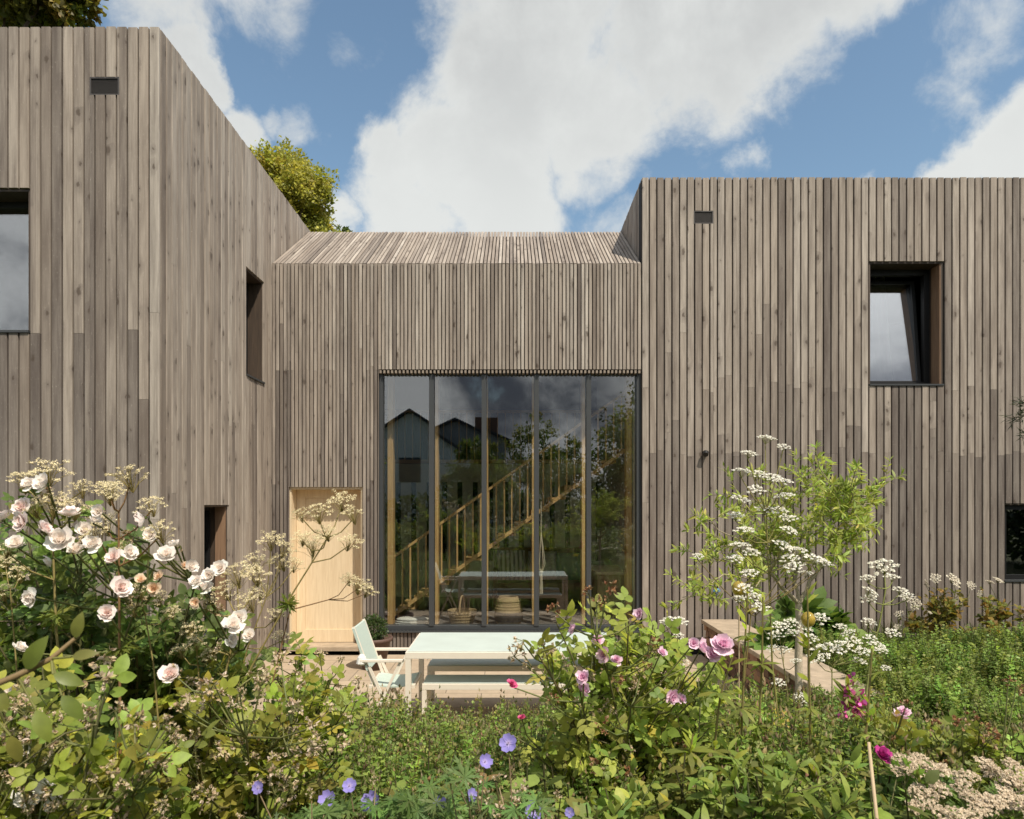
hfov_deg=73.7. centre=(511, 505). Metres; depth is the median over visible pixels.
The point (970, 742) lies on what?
rose bush
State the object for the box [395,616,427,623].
folded blanket
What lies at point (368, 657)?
garden chair
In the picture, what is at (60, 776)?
rose bush
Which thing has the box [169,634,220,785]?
valerian
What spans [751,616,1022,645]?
lawn grass
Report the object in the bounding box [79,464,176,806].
valerian
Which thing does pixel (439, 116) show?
sky
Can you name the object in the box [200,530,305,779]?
valerian
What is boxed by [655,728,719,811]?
lily stalk
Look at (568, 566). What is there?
cushion
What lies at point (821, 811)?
perennial clump
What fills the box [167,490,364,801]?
valerian
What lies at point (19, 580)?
valerian
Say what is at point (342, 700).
rose bush
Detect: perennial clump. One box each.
[543,740,672,818]
[672,735,879,818]
[839,738,938,818]
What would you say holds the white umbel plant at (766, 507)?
on the ground at (339, 653)
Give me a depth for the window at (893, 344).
9.24 m
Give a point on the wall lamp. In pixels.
(705, 453)
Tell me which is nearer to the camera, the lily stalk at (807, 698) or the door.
the lily stalk at (807, 698)
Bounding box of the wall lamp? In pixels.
[703,450,708,456]
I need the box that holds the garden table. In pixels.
[405,632,616,714]
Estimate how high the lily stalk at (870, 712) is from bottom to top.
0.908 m
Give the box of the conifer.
[330,224,352,232]
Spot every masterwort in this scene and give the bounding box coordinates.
[866,752,929,818]
[894,756,1023,818]
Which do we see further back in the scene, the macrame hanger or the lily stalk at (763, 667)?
the macrame hanger
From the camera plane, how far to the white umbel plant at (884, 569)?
4.59 m
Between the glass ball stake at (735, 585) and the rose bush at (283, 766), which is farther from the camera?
the glass ball stake at (735, 585)
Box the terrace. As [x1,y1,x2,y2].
[228,655,747,726]
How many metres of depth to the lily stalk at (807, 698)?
2.60 m
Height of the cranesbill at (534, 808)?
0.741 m
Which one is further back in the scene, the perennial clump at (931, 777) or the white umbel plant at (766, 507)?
the white umbel plant at (766, 507)
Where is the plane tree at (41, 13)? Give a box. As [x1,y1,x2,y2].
[0,0,108,28]
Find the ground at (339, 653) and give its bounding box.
[248,639,928,670]
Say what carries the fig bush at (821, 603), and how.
on the ground at (339, 653)
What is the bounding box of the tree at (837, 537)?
[658,440,905,714]
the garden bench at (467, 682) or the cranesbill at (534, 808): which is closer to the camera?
the cranesbill at (534, 808)
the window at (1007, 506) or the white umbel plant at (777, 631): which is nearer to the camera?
the white umbel plant at (777, 631)
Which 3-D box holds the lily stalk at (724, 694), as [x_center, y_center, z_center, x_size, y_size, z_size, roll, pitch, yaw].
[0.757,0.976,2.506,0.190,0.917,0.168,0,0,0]
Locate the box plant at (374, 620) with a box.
[364,613,387,639]
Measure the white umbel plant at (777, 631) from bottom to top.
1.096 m
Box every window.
[0,189,29,333]
[204,505,226,635]
[246,268,264,383]
[868,262,943,385]
[1004,503,1023,581]
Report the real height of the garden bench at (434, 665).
0.458 m
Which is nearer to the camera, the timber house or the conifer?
the timber house
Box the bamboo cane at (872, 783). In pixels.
[867,742,878,818]
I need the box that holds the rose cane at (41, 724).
[0,611,97,761]
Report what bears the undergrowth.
on the ground at (339, 653)
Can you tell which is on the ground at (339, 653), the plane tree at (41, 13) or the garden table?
the plane tree at (41, 13)
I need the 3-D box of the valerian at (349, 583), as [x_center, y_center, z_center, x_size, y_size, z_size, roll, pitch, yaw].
[-0.717,0.822,2.349,0.525,1.190,0.211,0,0,0]
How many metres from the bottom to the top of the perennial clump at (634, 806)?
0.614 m
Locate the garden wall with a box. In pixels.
[701,619,882,703]
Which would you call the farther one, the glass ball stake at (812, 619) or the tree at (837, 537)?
the tree at (837, 537)
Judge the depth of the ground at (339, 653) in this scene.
9.15 m
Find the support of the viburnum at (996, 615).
on the ground at (339, 653)
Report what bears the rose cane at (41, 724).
on the ground at (339, 653)
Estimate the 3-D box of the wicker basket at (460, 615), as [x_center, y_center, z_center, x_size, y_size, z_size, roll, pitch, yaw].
[-0.680,1.432,9.300,0.400,0.410,0.402,0,0,0]
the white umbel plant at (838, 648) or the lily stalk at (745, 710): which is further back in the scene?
the white umbel plant at (838, 648)
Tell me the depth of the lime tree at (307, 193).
20.81 m
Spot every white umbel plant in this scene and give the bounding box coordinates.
[659,616,688,777]
[692,553,833,686]
[727,434,806,727]
[766,618,806,711]
[798,613,890,719]
[853,558,913,717]
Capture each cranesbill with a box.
[245,775,471,818]
[382,733,573,818]
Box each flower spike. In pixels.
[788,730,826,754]
[831,672,863,755]
[838,689,874,740]
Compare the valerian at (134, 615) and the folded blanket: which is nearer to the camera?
the valerian at (134, 615)
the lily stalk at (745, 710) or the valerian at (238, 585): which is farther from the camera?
the lily stalk at (745, 710)
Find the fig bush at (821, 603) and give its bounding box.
[746,586,867,651]
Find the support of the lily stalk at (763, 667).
on the ground at (339, 653)
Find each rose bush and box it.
[0,472,282,785]
[0,646,219,818]
[127,649,353,818]
[256,631,383,776]
[498,580,745,802]
[860,676,1023,795]
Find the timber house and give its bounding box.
[0,26,1023,667]
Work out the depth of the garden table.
5.84 m
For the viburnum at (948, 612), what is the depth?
8.12 m
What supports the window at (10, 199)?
in the timber house
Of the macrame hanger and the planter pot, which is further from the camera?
the macrame hanger
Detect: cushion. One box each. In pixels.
[556,552,580,579]
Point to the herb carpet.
(402, 733)
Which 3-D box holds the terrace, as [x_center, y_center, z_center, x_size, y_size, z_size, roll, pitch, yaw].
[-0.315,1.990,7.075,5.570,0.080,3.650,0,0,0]
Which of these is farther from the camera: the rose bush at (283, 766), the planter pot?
the planter pot
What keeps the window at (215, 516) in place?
in the timber house
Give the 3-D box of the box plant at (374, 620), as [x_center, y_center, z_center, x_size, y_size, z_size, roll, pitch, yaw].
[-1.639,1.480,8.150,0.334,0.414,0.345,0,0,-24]
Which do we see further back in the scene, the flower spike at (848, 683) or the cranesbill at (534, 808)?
the flower spike at (848, 683)
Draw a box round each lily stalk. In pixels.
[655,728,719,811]
[694,654,746,770]
[720,589,764,783]
[737,592,780,760]
[793,581,821,785]
[849,645,883,777]
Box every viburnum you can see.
[893,573,977,644]
[974,577,1014,637]
[1005,604,1023,632]
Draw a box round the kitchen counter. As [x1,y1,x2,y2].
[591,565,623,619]
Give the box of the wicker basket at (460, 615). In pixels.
[447,595,476,623]
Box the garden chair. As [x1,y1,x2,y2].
[352,619,421,710]
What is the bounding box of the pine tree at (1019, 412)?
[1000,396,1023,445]
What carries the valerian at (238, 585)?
on the ground at (339, 653)
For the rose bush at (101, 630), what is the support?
on the ground at (339, 653)
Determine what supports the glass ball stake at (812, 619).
on the ground at (339, 653)
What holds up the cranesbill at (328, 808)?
on the ground at (339, 653)
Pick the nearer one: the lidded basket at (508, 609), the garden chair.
the garden chair
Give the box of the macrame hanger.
[539,502,544,593]
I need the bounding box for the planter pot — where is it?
[354,634,392,670]
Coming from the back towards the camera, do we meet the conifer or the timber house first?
the conifer
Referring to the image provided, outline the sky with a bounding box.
[82,0,1023,236]
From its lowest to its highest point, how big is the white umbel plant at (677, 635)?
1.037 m
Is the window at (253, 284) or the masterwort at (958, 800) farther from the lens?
the window at (253, 284)
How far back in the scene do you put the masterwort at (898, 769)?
2.21 m
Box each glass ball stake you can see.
[732,581,745,737]
[801,612,815,723]
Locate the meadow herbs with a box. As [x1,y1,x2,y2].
[718,620,1023,756]
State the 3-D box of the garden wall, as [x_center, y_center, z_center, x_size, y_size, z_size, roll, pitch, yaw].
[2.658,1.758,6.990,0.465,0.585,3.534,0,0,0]
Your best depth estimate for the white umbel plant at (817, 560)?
3.28 m
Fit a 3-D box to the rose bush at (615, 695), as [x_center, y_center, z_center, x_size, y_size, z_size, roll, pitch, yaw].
[0.454,0.878,2.803,1.015,1.237,0.975,0,0,0]
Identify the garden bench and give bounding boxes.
[422,675,566,721]
[427,659,595,713]
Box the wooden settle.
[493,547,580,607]
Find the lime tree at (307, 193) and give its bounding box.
[248,135,348,231]
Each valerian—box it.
[0,457,103,753]
[0,551,32,684]
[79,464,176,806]
[122,584,182,816]
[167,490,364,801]
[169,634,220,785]
[179,562,271,818]
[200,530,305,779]
[238,572,379,800]
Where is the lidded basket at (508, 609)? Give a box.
[494,595,522,623]
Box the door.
[297,490,360,641]
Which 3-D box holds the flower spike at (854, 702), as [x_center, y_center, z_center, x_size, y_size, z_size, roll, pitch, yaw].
[1.510,1.159,2.993,0.172,0.725,0.132,0,0,-20]
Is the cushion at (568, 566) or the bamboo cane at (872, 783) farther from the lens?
the cushion at (568, 566)
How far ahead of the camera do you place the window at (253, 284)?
8.62 m
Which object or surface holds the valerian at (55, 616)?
on the ground at (339, 653)
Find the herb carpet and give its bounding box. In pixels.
[128,672,1023,818]
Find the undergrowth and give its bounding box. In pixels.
[157,704,1023,818]

